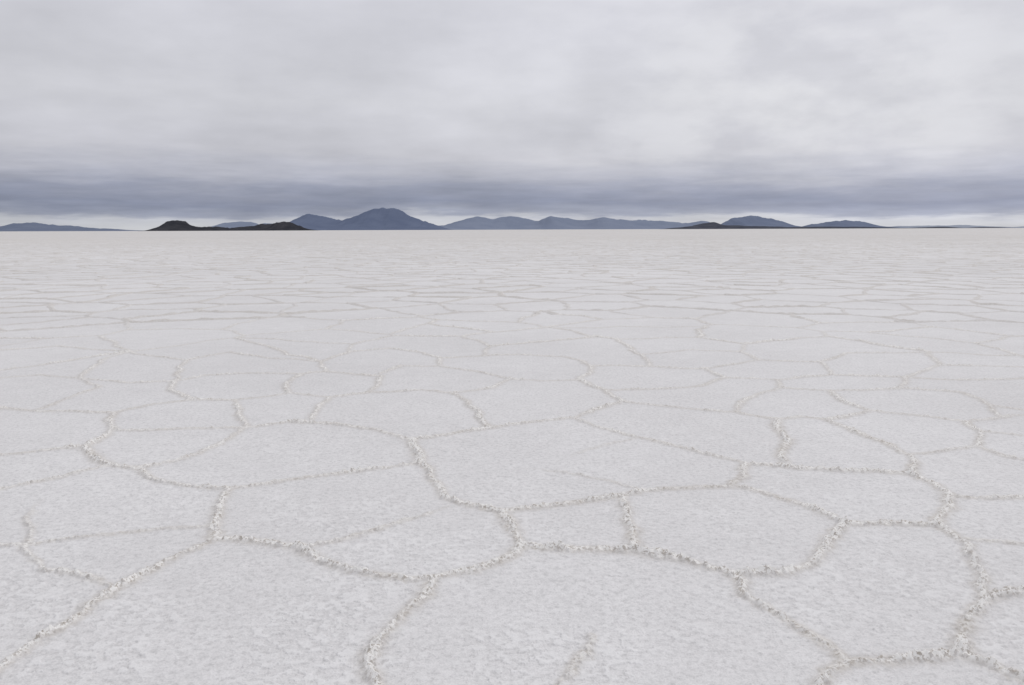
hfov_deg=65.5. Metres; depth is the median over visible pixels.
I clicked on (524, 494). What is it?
salt flat ground
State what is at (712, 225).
rocky island hill
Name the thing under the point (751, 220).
mountain range
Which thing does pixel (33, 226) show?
mountain range
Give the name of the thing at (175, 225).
rocky island hill
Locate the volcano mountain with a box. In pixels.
[290,208,451,229]
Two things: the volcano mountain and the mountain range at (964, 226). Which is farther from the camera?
the mountain range at (964, 226)
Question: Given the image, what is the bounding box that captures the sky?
[0,0,1023,230]
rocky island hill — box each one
[145,220,311,230]
[667,222,1005,228]
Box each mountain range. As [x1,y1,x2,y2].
[0,222,141,230]
[211,216,709,229]
[722,215,897,227]
[890,225,1023,227]
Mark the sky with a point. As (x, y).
(143, 115)
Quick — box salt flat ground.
[0,228,1023,684]
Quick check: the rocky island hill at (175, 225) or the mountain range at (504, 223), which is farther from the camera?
the mountain range at (504, 223)
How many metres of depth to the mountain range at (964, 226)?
38730.41 m
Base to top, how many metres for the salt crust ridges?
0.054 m

